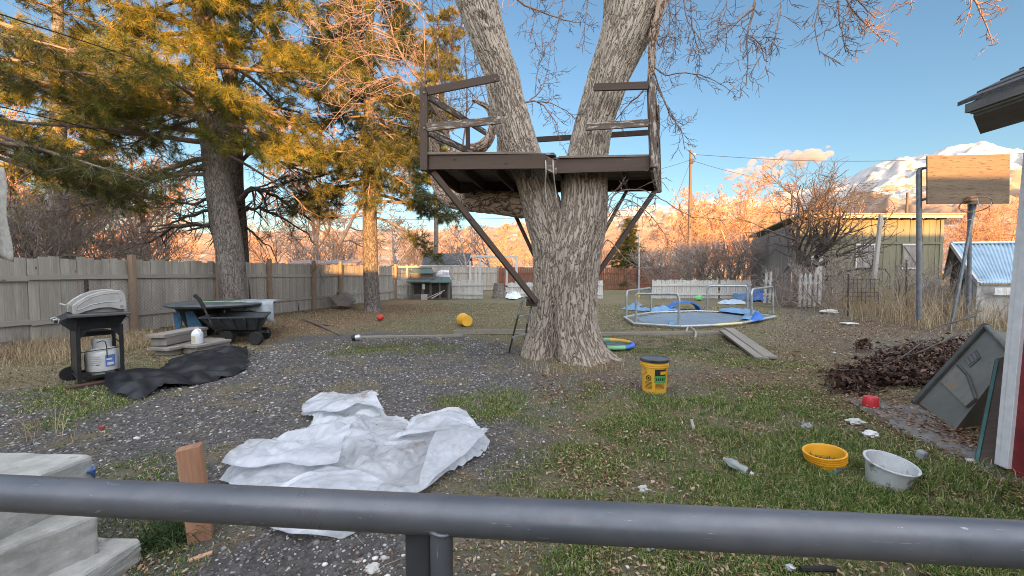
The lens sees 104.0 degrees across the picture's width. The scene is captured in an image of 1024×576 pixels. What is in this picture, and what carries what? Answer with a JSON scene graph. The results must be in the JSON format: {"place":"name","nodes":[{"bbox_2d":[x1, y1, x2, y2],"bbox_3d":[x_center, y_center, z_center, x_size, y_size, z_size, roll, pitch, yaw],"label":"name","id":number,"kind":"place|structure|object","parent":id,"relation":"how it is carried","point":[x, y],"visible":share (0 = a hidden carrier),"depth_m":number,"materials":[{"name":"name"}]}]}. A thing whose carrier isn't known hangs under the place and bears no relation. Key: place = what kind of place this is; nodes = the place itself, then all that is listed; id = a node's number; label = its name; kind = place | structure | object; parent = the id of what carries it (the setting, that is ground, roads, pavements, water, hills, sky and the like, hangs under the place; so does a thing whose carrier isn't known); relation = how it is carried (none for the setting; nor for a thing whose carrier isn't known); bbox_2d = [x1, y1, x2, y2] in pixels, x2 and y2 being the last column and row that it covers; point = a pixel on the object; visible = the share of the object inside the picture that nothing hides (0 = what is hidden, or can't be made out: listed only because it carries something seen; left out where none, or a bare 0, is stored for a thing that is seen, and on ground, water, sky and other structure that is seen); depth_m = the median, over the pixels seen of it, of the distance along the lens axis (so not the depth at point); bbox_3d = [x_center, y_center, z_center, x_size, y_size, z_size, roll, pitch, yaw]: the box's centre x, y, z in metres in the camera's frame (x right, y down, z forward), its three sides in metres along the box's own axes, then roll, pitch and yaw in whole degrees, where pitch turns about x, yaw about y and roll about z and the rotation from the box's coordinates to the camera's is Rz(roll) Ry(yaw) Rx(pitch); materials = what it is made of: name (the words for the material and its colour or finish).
{"place":"outdoors","nodes":[
{"label":"outdoors","id":0,"kind":"place"},
{"bbox_2d":[0,321,628,445],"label":"pale grass","id":1,"kind":"structure","parent":0,"point":[45,350],"depth_m":6.26,"materials":[{"name":"plant"}]},
{"bbox_2d":[0,272,1023,575],"bbox_3d":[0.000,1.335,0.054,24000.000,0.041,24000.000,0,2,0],"label":"ground","id":2,"kind":"structure","parent":0,"point":[306,554],"depth_m":3.87,"materials":[{"name":"gravel"}]},
{"bbox_2d":[0,453,141,575],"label":"concrete steps","id":3,"kind":"structure","parent":2,"relation":"on","point":[44,545],"depth_m":1.66,"materials":[{"name":"concrete"}]},
{"bbox_2d":[0,152,146,290],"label":"shrub","id":4,"kind":"object","parent":2,"relation":"on","point":[54,224],"visible":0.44,"depth_m":10.26,"materials":[{"name":"plant"}]},
{"bbox_2d":[0,0,160,258],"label":"pine tree","id":5,"kind":"object","parent":2,"relation":"on","point":[56,131],"visible":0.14,"depth_m":16.10,"materials":[{"name":"green plant"}]},
{"bbox_2d":[50,289,131,383],"bbox_3d":[-5.066,0.584,4.815,0.823,1.117,0.600,2,3,37],"label":"gas grill","id":6,"kind":"object","parent":2,"relation":"on","point":[96,311],"visible":0.91,"depth_m":4.74,"materials":[{"name":"black metal"}]},
{"bbox_2d":[84,337,119,374],"bbox_3d":[-4.962,0.821,4.846,0.308,0.430,0.306,0,2,0],"label":"propane tank","id":7,"kind":"object","parent":6,"relation":"in","point":[92,359],"visible":0.95,"depth_m":4.76,"materials":[{"name":"metal"}]},
{"bbox_2d":[7,178,176,291],"bbox_3d":[-12.255,-0.481,9.977,5.446,4.937,5.016,0,2,0],"label":"shrub","id":8,"kind":"object","parent":2,"relation":"on","point":[48,252],"visible":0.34,"depth_m":10.16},
{"bbox_2d":[0,104,187,256],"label":"bare tree","id":9,"kind":"object","parent":2,"relation":"on","point":[14,114],"visible":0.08,"depth_m":17.98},
{"bbox_2d":[0,0,208,225],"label":"pine tree","id":10,"kind":"object","parent":2,"relation":"on","point":[64,171],"visible":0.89,"depth_m":8.33,"materials":[{"name":"green plant"}]},
{"bbox_2d":[7,182,209,287],"bbox_3d":[-11.882,-0.597,11.098,5.719,5.184,5.267,-1,2,-23],"label":"shrub","id":11,"kind":"object","parent":2,"relation":"on","point":[126,241],"visible":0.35,"depth_m":11.15,"materials":[{"name":"plant"}]},
{"bbox_2d":[39,129,208,260],"bbox_3d":[-20.951,-4.389,22.335,8.228,9.904,8.000,1,3,27],"label":"bare tree","id":12,"kind":"object","parent":2,"relation":"on","point":[187,184],"visible":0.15,"depth_m":22.00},
{"bbox_2d":[61,204,214,267],"bbox_3d":[-13.452,-0.665,14.554,5.446,4.937,5.016,2,3,37],"label":"shrub","id":13,"kind":"object","parent":2,"relation":"on","point":[148,251],"visible":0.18,"depth_m":13.86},
{"bbox_2d":[141,214,203,260],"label":"bare tree","id":14,"kind":"object","parent":2,"relation":"on","point":[186,247],"visible":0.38,"depth_m":38.55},
{"bbox_2d":[109,519,239,572],"bbox_3d":[-1.651,1.179,1.987,0.717,0.145,0.787,-1,2,-20],"label":"grass tuft","id":15,"kind":"object","parent":2,"relation":"on","point":[169,532],"visible":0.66,"depth_m":1.92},
{"bbox_2d":[104,345,247,399],"bbox_3d":[-4.320,1.009,5.466,1.399,0.186,2.821,0,2,-12],"label":"grill cover","id":16,"kind":"object","parent":2,"relation":"on","point":[205,366],"visible":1,"depth_m":4.92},
{"bbox_2d":[145,327,224,355],"bbox_3d":[-5.481,0.888,6.741,0.616,0.335,1.058,0,2,0],"label":"timber step","id":17,"kind":"object","parent":2,"relation":"on","point":[167,343],"visible":0.76,"depth_m":6.42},
{"bbox_2d":[0,0,381,311],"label":"pine tree","id":18,"kind":"object","parent":2,"relation":"on","point":[210,104],"visible":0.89,"depth_m":9.53,"materials":[{"name":"green plant"}]},
{"bbox_2d":[0,13,319,112],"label":"wire","id":19,"kind":"object","parent":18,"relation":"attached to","point":[100,46],"visible":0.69,"depth_m":5.96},
{"bbox_2d":[175,442,213,544],"bbox_3d":[-1.576,1.051,1.996,0.142,0.536,0.138,-1,3,-31],"label":"wooden stub","id":20,"kind":"object","parent":2,"relation":"on","point":[191,463],"visible":0.45,"depth_m":1.96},
{"bbox_2d":[0,255,396,343],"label":"wooden fence","id":21,"kind":"object","parent":2,"relation":"on","point":[35,308],"visible":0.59,"depth_m":8.97,"materials":[{"name":"wood"}]},
{"bbox_2d":[70,278,329,339],"bbox_3d":[-7.610,0.321,10.891,0.580,1.246,7.010,1,2,14],"label":"chain link fence","id":22,"kind":"object","parent":2,"relation":"on","point":[86,286],"visible":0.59,"depth_m":9.43,"materials":[{"name":"metal"}]},
{"bbox_2d":[179,339,230,353],"bbox_3d":[-5.120,0.978,6.705,0.340,0.148,0.633,0,2,11],"label":"timber step","id":23,"kind":"object","parent":2,"relation":"on","point":[188,348],"visible":0.84,"depth_m":6.56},
{"bbox_2d":[163,299,274,335],"bbox_3d":[-6.050,0.627,8.382,1.900,0.734,1.900,0,2,0],"label":"round table","id":24,"kind":"object","parent":2,"relation":"on","point":[215,306],"visible":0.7,"depth_m":8.03,"materials":[{"name":"green plastic"}]},
{"bbox_2d":[230,299,284,322],"bbox_3d":[-5.314,0.483,8.412,0.873,0.466,0.628,0,2,0],"label":"plastic drape","id":25,"kind":"object","parent":24,"relation":"on","point":[266,305],"visible":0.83,"depth_m":8.19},
{"bbox_2d":[89,0,354,281],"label":"pine tree","id":26,"kind":"object","parent":2,"relation":"on","point":[237,179],"visible":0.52,"depth_m":12.86,"materials":[{"name":"green plant"}]},
{"bbox_2d":[193,294,270,344],"bbox_3d":[-5.179,0.551,7.578,1.137,0.951,1.381,-1,2,-21],"label":"garden cart","id":27,"kind":"object","parent":2,"relation":"on","point":[227,325],"visible":0.93,"depth_m":7.26,"materials":[{"name":"black plastic"}]},
{"bbox_2d":[246,203,308,263],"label":"bare tree","id":28,"kind":"object","parent":2,"relation":"on","point":[253,249],"visible":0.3,"depth_m":40.95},
{"bbox_2d":[0,342,571,575],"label":"twig debris","id":29,"kind":"object","parent":2,"relation":"on","point":[298,416],"visible":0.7,"depth_m":3.41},
{"bbox_2d":[267,223,381,265],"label":"shrub","id":30,"kind":"object","parent":2,"relation":"on","point":[302,255],"visible":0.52,"depth_m":20.39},
{"bbox_2d":[287,260,361,265],"bbox_3d":[-8.605,-0.369,18.650,3.460,1.900,1.700,0,2,0],"label":"lean to","id":31,"kind":"object","parent":2,"relation":"on","point":[344,262],"visible":0.55,"depth_m":18.29,"materials":[{"name":"metal"}]},
{"bbox_2d":[28,372,629,575],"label":"pale pebbles","id":32,"kind":"object","parent":2,"relation":"on","point":[374,558],"visible":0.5,"depth_m":1.85,"materials":[{"name":"stone"}]},
{"bbox_2d":[244,124,414,264],"bbox_3d":[-11.390,-5.343,26.055,9.334,11.555,9.599,1,2,16],"label":"bare tree","id":33,"kind":"object","parent":2,"relation":"on","point":[348,227],"visible":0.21,"depth_m":25.12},
{"bbox_2d":[319,207,362,265],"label":"bare tree","id":34,"kind":"object","parent":2,"relation":"on","point":[339,233],"visible":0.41,"depth_m":39.31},
{"bbox_2d":[331,292,355,305],"bbox_3d":[-6.166,0.392,14.669,0.780,0.426,1.684,-2,3,-41],"label":"rock","id":35,"kind":"object","parent":2,"relation":"on","point":[343,299],"visible":1,"depth_m":14.60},
{"bbox_2d":[219,390,489,538],"bbox_3d":[-1.357,1.125,3.052,2.178,0.157,1.700,1,3,29],"label":"plastic sheet","id":36,"kind":"object","parent":2,"relation":"on","point":[317,452],"visible":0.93,"depth_m":2.74,"materials":[{"name":"plastic"}]},
{"bbox_2d":[268,0,466,311],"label":"pine tree","id":37,"kind":"object","parent":2,"relation":"on","point":[379,147],"visible":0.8,"depth_m":12.75,"materials":[{"name":"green plant"}]},
{"bbox_2d":[377,214,424,265],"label":"bare tree","id":38,"kind":"object","parent":2,"relation":"on","point":[394,251],"visible":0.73,"depth_m":24.78,"materials":[{"name":"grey plant"}]},
{"bbox_2d":[394,280,410,298],"bbox_3d":[-5.390,0.061,19.596,0.883,0.918,0.066,0,2,0],"label":"picket fence","id":39,"kind":"object","parent":2,"relation":"on","point":[400,289],"visible":0.71,"depth_m":19.61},
{"bbox_2d":[361,334,462,338],"bbox_3d":[-2.031,0.986,8.152,2.030,0.045,0.100,0,2,-5],"label":"timber edging","id":40,"kind":"object","parent":2,"relation":"on","point":[412,336],"visible":0.77,"depth_m":8.12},
{"bbox_2d":[396,217,427,265],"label":"bare tree","id":41,"kind":"object","parent":2,"relation":"on","point":[413,252],"visible":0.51,"depth_m":49.11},
{"bbox_2d":[394,265,453,298],"bbox_3d":[-4.637,-0.369,20.902,3.414,1.720,2.290,0,2,0],"label":"chicken run","id":42,"kind":"object","parent":2,"relation":"on","point":[407,268],"visible":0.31,"depth_m":19.94,"materials":[{"name":"wood"}]},
{"bbox_2d":[407,268,451,299],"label":"chicken coop","id":43,"kind":"structure","parent":2,"relation":"on","point":[428,278],"depth_m":19.31,"materials":[{"name":"green wood"}]},
{"bbox_2d":[408,5,466,262],"bbox_3d":[-5.750,-10.316,30.796,4.854,20.949,5.007,-1,2,-17],"label":"pine tree","id":44,"kind":"object","parent":2,"relation":"on","point":[443,36],"visible":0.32,"depth_m":30.08,"materials":[{"name":"green plant"}]},
{"bbox_2d":[419,253,472,275],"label":"garden shed","id":45,"kind":"structure","parent":2,"relation":"on","point":[427,260],"depth_m":31.18,"materials":[{"name":"grey"}]},
{"bbox_2d":[422,225,473,252],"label":"bare tree","id":46,"kind":"object","parent":2,"relation":"on","point":[442,241],"visible":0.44,"depth_m":43.47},
{"bbox_2d":[437,222,484,271],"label":"bare tree","id":47,"kind":"object","parent":2,"relation":"on","point":[463,253],"visible":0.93,"depth_m":29.67,"materials":[{"name":"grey plant"}]},
{"bbox_2d":[390,264,532,292],"bbox_3d":[-3.885,-0.623,26.592,5.290,1.872,12.176,2,3,44],"label":"wooden fence","id":48,"kind":"object","parent":2,"relation":"on","point":[491,276],"visible":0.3,"depth_m":28.47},
{"bbox_2d":[452,280,482,298],"bbox_3d":[-2.176,0.064,19.497,1.548,0.924,0.068,0,2,7],"label":"picket fence","id":49,"kind":"object","parent":2,"relation":"on","point":[464,289],"visible":1,"depth_m":19.50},
{"bbox_2d":[461,216,500,266],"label":"bare tree","id":50,"kind":"object","parent":2,"relation":"on","point":[470,227],"visible":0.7,"depth_m":33.61,"materials":[{"name":"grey plant"}]},
{"bbox_2d":[0,335,974,575],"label":"gravel","id":51,"kind":"structure","parent":2,"relation":"on","point":[316,542],"depth_m":3.74,"materials":[{"name":"gravel"}]},
{"bbox_2d":[454,329,525,333],"bbox_3d":[-0.427,0.945,8.612,1.634,0.090,0.100,0,2,-2],"label":"timber edging","id":52,"kind":"object","parent":2,"relation":"on","point":[508,331],"visible":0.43,"depth_m":8.56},
{"bbox_2d":[470,255,517,290],"bbox_3d":[-0.974,-0.670,21.973,2.606,2.236,0.155,0,2,0],"label":"pergola","id":53,"kind":"object","parent":2,"relation":"on","point":[494,256],"visible":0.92,"depth_m":21.89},
{"bbox_2d":[470,217,524,266],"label":"bare tree","id":54,"kind":"object","parent":2,"relation":"on","point":[506,226],"visible":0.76,"depth_m":39.49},
{"bbox_2d":[0,345,1023,575],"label":"grass","id":55,"kind":"structure","parent":2,"relation":"on","point":[862,487],"depth_m":2.67,"materials":[{"name":"plant"}]},
{"bbox_2d":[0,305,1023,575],"bbox_3d":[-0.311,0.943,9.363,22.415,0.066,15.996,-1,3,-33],"label":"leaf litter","id":56,"kind":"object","parent":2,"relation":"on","point":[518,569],"visible":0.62,"depth_m":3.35,"materials":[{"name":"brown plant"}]},
{"bbox_2d":[0,474,1023,575],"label":"pipe railing","id":57,"kind":"object","parent":2,"relation":"on","point":[429,526],"visible":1,"depth_m":0.49,"materials":[{"name":"metal"}]},
{"bbox_2d":[0,303,1023,575],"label":"dry stubble","id":58,"kind":"object","parent":2,"relation":"on","point":[418,311],"visible":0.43,"depth_m":6.33,"materials":[{"name":"plant"}]},
{"bbox_2d":[17,200,1016,280],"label":"woodland","id":59,"kind":"object","parent":2,"relation":"on","point":[521,259],"visible":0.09,"depth_m":67.36,"materials":[{"name":"plant"}]},
{"bbox_2d":[508,296,531,352],"bbox_3d":[0.121,0.588,6.396,0.343,0.998,1.739,0,2,-4],"label":"ladder","id":60,"kind":"object","parent":2,"relation":"on","point":[517,317],"visible":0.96,"depth_m":5.78,"materials":[{"name":"metal"}]},
{"bbox_2d":[499,266,679,289],"bbox_3d":[5.800,-0.708,29.188,13.453,1.833,0.287,0,2,-6],"label":"wooden fence","id":61,"kind":"object","parent":2,"relation":"on","point":[523,272],"visible":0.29,"depth_m":29.45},
{"bbox_2d":[604,338,634,349],"bbox_3d":[1.741,0.994,7.138,0.874,0.076,0.874,0,2,0],"label":"disc swing","id":62,"kind":"object","parent":2,"relation":"on","point":[616,344],"visible":0.65,"depth_m":7.16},
{"bbox_2d":[604,216,651,286],"bbox_3d":[8.981,-2.714,30.889,4.211,5.804,4.384,-1,3,-29],"label":"spruce tree","id":63,"kind":"object","parent":2,"relation":"on","point":[629,238],"visible":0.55,"depth_m":30.54,"materials":[{"name":"plant"}]},
{"bbox_2d":[276,0,1008,366],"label":"old tree","id":64,"kind":"object","parent":2,"relation":"on","point":[566,232],"visible":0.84,"depth_m":5.94,"materials":[{"name":"brown plant"}]},
{"bbox_2d":[420,73,661,306],"bbox_3d":[0.662,-1.438,6.578,3.826,3.367,2.392,0,2,0],"label":"treehouse","id":65,"kind":"object","parent":64,"relation":"attached to","point":[467,169],"visible":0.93,"depth_m":5.61,"materials":[{"name":"brown paint"}]},
{"bbox_2d":[622,301,677,310],"bbox_3d":[4.829,0.655,14.507,2.018,0.192,2.431,-1,3,-31],"label":"blue tarp","id":66,"kind":"object","parent":2,"relation":"on","point":[662,307],"visible":0.81,"depth_m":13.81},
{"bbox_2d":[640,355,669,393],"bbox_3d":[1.594,0.964,4.483,0.316,0.374,0.316,0,2,0],"label":"yellow bucket","id":67,"kind":"object","parent":2,"relation":"on","point":[654,370],"visible":0.98,"depth_m":4.37,"materials":[{"name":"plastic"}]},
{"bbox_2d":[624,236,698,292],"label":"shrub","id":68,"kind":"object","parent":2,"relation":"on","point":[653,261],"visible":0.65,"depth_m":24.11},
{"bbox_2d":[601,331,721,335],"bbox_3d":[3.047,0.961,8.476,2.835,0.070,0.120,0,2,-4],"label":"timber edging","id":69,"kind":"object","parent":2,"relation":"on","point":[639,333],"visible":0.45,"depth_m":8.43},
{"bbox_2d":[647,216,709,267],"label":"bare tree","id":70,"kind":"object","parent":2,"relation":"on","point":[656,236],"visible":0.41,"depth_m":43.87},
{"bbox_2d":[687,150,695,279],"bbox_3d":[14.227,-5.376,31.789,0.478,11.051,0.338,0,2,0],"label":"utility pole","id":71,"kind":"object","parent":2,"relation":"on","point":[690,195],"visible":0.78,"depth_m":31.65,"materials":[{"name":"brown wood"}]},
{"bbox_2d":[644,186,751,273],"bbox_3d":[16.437,-4.374,34.866,8.767,8.941,6.646,-1,3,-26],"label":"bare tree","id":72,"kind":"object","parent":2,"relation":"on","point":[697,226],"visible":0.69,"depth_m":33.80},
{"bbox_2d":[624,310,776,327],"bbox_3d":[5.031,0.817,11.180,5.001,0.070,2.887,-2,3,-39],"label":"trampoline","id":73,"kind":"object","parent":2,"relation":"on","point":[695,318],"visible":0.82,"depth_m":10.92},
{"bbox_2d":[635,293,679,323],"bbox_3d":[3.666,0.516,10.120,1.126,0.818,0.071,2,3,33],"label":"leg hoop","id":74,"kind":"object","parent":73,"relation":"attached to","point":[676,294],"visible":0.94,"depth_m":10.04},
{"bbox_2d":[652,279,751,298],"bbox_3d":[9.298,0.053,19.597,4.876,0.939,0.068,0,2,0],"label":"picket fence","id":75,"kind":"object","parent":2,"relation":"on","point":[694,288],"visible":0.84,"depth_m":19.61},
{"bbox_2d":[656,233,751,290],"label":"shrub","id":76,"kind":"object","parent":2,"relation":"on","point":[699,275],"visible":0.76,"depth_m":21.30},
{"bbox_2d":[671,223,779,296],"bbox_3d":[11.559,-1.003,21.131,4.994,4.728,5.594,-1,3,-25],"label":"shrub","id":77,"kind":"object","parent":2,"relation":"on","point":[740,262],"visible":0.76,"depth_m":20.15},
{"bbox_2d":[706,285,748,309],"bbox_3d":[7.233,0.343,13.441,1.292,0.897,0.069,1,2,16],"label":"leg hoop","id":78,"kind":"object","parent":2,"relation":"on","point":[747,299],"visible":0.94,"depth_m":13.40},
{"bbox_2d":[687,185,777,279],"bbox_3d":[18.276,-4.148,32.883,6.827,8.544,4.180,2,3,34],"label":"bare tree","id":79,"kind":"object","parent":2,"relation":"on","point":[720,210],"visible":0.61,"depth_m":32.84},
{"bbox_2d":[672,159,796,279],"bbox_3d":[20.514,-5.528,37.352,9.142,11.004,8.889,0,2,0],"label":"bare tree","id":80,"kind":"object","parent":2,"relation":"on","point":[745,201],"visible":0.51,"depth_m":35.63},
{"bbox_2d":[723,457,754,474],"bbox_3d":[1.500,1.181,2.651,0.062,0.076,0.194,-2,3,-39],"label":"plastic bottle","id":81,"kind":"object","parent":2,"relation":"on","point":[733,463],"visible":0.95,"depth_m":2.64,"materials":[{"name":"white"}]},
{"bbox_2d":[719,330,767,359],"bbox_3d":[4.116,0.981,7.226,0.191,0.123,2.388,1,2,16],"label":"ramp plank","id":82,"kind":"object","parent":2,"relation":"on","point":[750,351],"visible":0.76,"depth_m":6.87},
{"bbox_2d":[724,328,777,358],"bbox_3d":[4.273,0.963,7.292,0.191,0.134,2.528,1,2,16],"label":"ramp plank","id":83,"kind":"object","parent":2,"relation":"on","point":[758,348],"visible":0.98,"depth_m":6.90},
{"bbox_2d":[742,264,815,307],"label":"shrub","id":84,"kind":"object","parent":2,"relation":"on","point":[779,296],"visible":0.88,"depth_m":15.08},
{"bbox_2d":[773,264,840,307],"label":"shrub","id":85,"kind":"object","parent":2,"relation":"on","point":[807,285],"visible":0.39,"depth_m":15.11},
{"bbox_2d":[714,157,903,305],"bbox_3d":[12.068,-2.219,16.117,5.838,6.164,5.612,-2,3,-36],"label":"bare tree","id":86,"kind":"object","parent":2,"relation":"on","point":[823,246],"visible":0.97,"depth_m":15.63,"materials":[{"name":"brown plant"}]},
{"bbox_2d":[797,273,821,306],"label":"picket gate","id":87,"kind":"structure","parent":2,"relation":"on","point":[799,296],"depth_m":14.62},
{"bbox_2d":[798,565,836,571],"bbox_3d":[1.349,1.240,1.766,0.152,0.024,0.024,0,2,1],"label":"black tube","id":88,"kind":"object","parent":2,"relation":"on","point":[806,568],"visible":1,"depth_m":1.76,"materials":[{"name":"plastic"}]},
{"bbox_2d":[770,249,868,310],"bbox_3d":[10.770,-0.001,13.397,2.966,2.590,2.899,0,2,0],"label":"shrub","id":89,"kind":"object","parent":2,"relation":"on","point":[831,289],"visible":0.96,"depth_m":13.46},
{"bbox_2d":[802,443,847,474],"bbox_3d":[2.130,1.173,2.728,0.250,0.156,0.250,0,2,0],"label":"cut bucket","id":90,"kind":"object","parent":2,"relation":"on","point":[839,461],"visible":0.91,"depth_m":2.72,"materials":[{"name":"plastic"}]},
{"bbox_2d":[747,213,964,300],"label":"barn","id":91,"kind":"structure","parent":2,"relation":"on","point":[904,244],"depth_m":17.93,"materials":[{"name":"wood"}]},
{"bbox_2d":[855,244,874,266],"bbox_3d":[15.799,-1.411,17.905,0.860,1.130,0.065,0,2,0],"label":"window","id":92,"kind":"structure","parent":91,"relation":"in","point":[858,263],"depth_m":17.90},
{"bbox_2d":[901,244,915,268],"bbox_3d":[17.883,-1.411,17.905,0.860,1.130,0.065,0,2,0],"label":"window","id":93,"kind":"structure","parent":91,"relation":"in","point":[907,251],"depth_m":17.90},
{"bbox_2d":[872,215,883,278],"bbox_3d":[11.932,-1.327,13.057,0.514,2.150,0.120,-1,3,-31],"label":"leaning plank","id":94,"kind":"object","parent":2,"relation":"on","point":[877,245],"visible":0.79,"depth_m":13.04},
{"bbox_2d":[863,449,921,491],"bbox_3d":[2.348,1.157,2.479,0.270,0.201,0.268,0,2,0],"label":"white bucket","id":95,"kind":"object","parent":2,"relation":"on","point":[887,469],"visible":0.94,"depth_m":2.48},
{"bbox_2d":[808,310,981,396],"bbox_3d":[6.801,0.836,6.562,8.174,0.520,1.736,-2,3,-41],"label":"brush pile","id":96,"kind":"object","parent":2,"relation":"on","point":[918,363],"visible":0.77,"depth_m":4.88,"materials":[{"name":"brown plant"}]},
{"bbox_2d":[835,254,956,318],"bbox_3d":[11.381,0.137,11.933,2.610,2.331,2.669,0,2,5],"label":"shrub","id":97,"kind":"object","parent":2,"relation":"on","point":[899,283],"visible":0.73,"depth_m":11.88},
{"bbox_2d":[784,275,1010,332],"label":"tall dry weeds","id":98,"kind":"object","parent":2,"relation":"on","point":[869,307],"visible":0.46,"depth_m":10.59,"materials":[{"name":"plant"}]},
{"bbox_2d":[839,386,1023,503],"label":"leaf heap","id":99,"kind":"object","parent":2,"relation":"on","point":[948,429],"visible":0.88,"depth_m":3.34,"materials":[{"name":"brown plant"}]},
{"bbox_2d":[880,262,993,315],"bbox_3d":[12.273,0.235,11.472,2.373,2.072,2.320,-1,3,-26],"label":"shrub","id":100,"kind":"object","parent":2,"relation":"on","point":[938,289],"visible":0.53,"depth_m":11.44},
{"bbox_2d":[911,323,1005,431],"bbox_3d":[4.388,0.816,3.833,1.765,0.949,0.706,-1,3,-27],"label":"camper shell","id":101,"kind":"object","parent":2,"relation":"on","point":[953,392],"visible":0.74,"depth_m":3.64},
{"bbox_2d":[916,154,1009,330],"bbox_3d":[10.069,-0.920,8.771,1.849,4.043,0.876,0,2,-6],"label":"basketball backboard","id":102,"kind":"object","parent":2,"relation":"on","point":[971,181],"visible":0.98,"depth_m":8.82,"materials":[{"name":"brown wood"}]},
{"bbox_2d":[943,241,1014,320],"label":"tin roof shed","id":103,"kind":"structure","parent":2,"relation":"on","point":[992,261],"depth_m":11.56,"materials":[{"name":"paint"}]},
{"bbox_2d":[941,196,1018,282],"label":"bare tree","id":104,"kind":"object","parent":2,"relation":"on","point":[988,216],"visible":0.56,"depth_m":45.71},
{"bbox_2d":[946,203,1017,283],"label":"bare tree","id":105,"kind":"object","parent":2,"relation":"on","point":[989,237],"visible":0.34,"depth_m":46.53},
{"bbox_2d":[974,357,1003,465],"bbox_3d":[3.513,0.819,2.820,0.564,0.810,0.268,-1,3,-29],"label":"plywood board","id":106,"kind":"object","parent":2,"relation":"on","point":[986,446],"visible":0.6,"depth_m":2.87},
{"bbox_2d":[957,66,1023,476],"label":"garage","id":107,"kind":"structure","parent":2,"relation":"on","point":[997,105],"depth_m":2.59,"materials":[{"name":"red"}]},
{"bbox_2d":[0,0,1023,232],"label":"sky","id":108,"kind":"structure","parent":0,"point":[891,103],"materials":[{"name":"blue"}]},
{"bbox_2d":[19,141,1023,271],"bbox_3d":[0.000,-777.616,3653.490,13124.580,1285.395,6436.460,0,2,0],"label":"hills","id":109,"kind":"structure","parent":0,"point":[894,178],"depth_m":3922.17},
{"bbox_2d":[845,398,1023,487],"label":"path","id":110,"kind":"structure","parent":0,"point":[926,434],"depth_m":3.36,"materials":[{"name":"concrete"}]},
{"bbox_3d":[-7.550,-0.423,5.668,0.100,3.150,0.100,0,2,0],"label":"cloth post","id":111,"kind":"object","parent":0,"visible":0},
{"bbox_2d":[0,167,13,261],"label":"hanging cloth","id":112,"kind":"object","parent":111,"relation":"hanging from","point":[6,249],"visible":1,"depth_m":5.55,"materials":[{"name":"grey fabric"}]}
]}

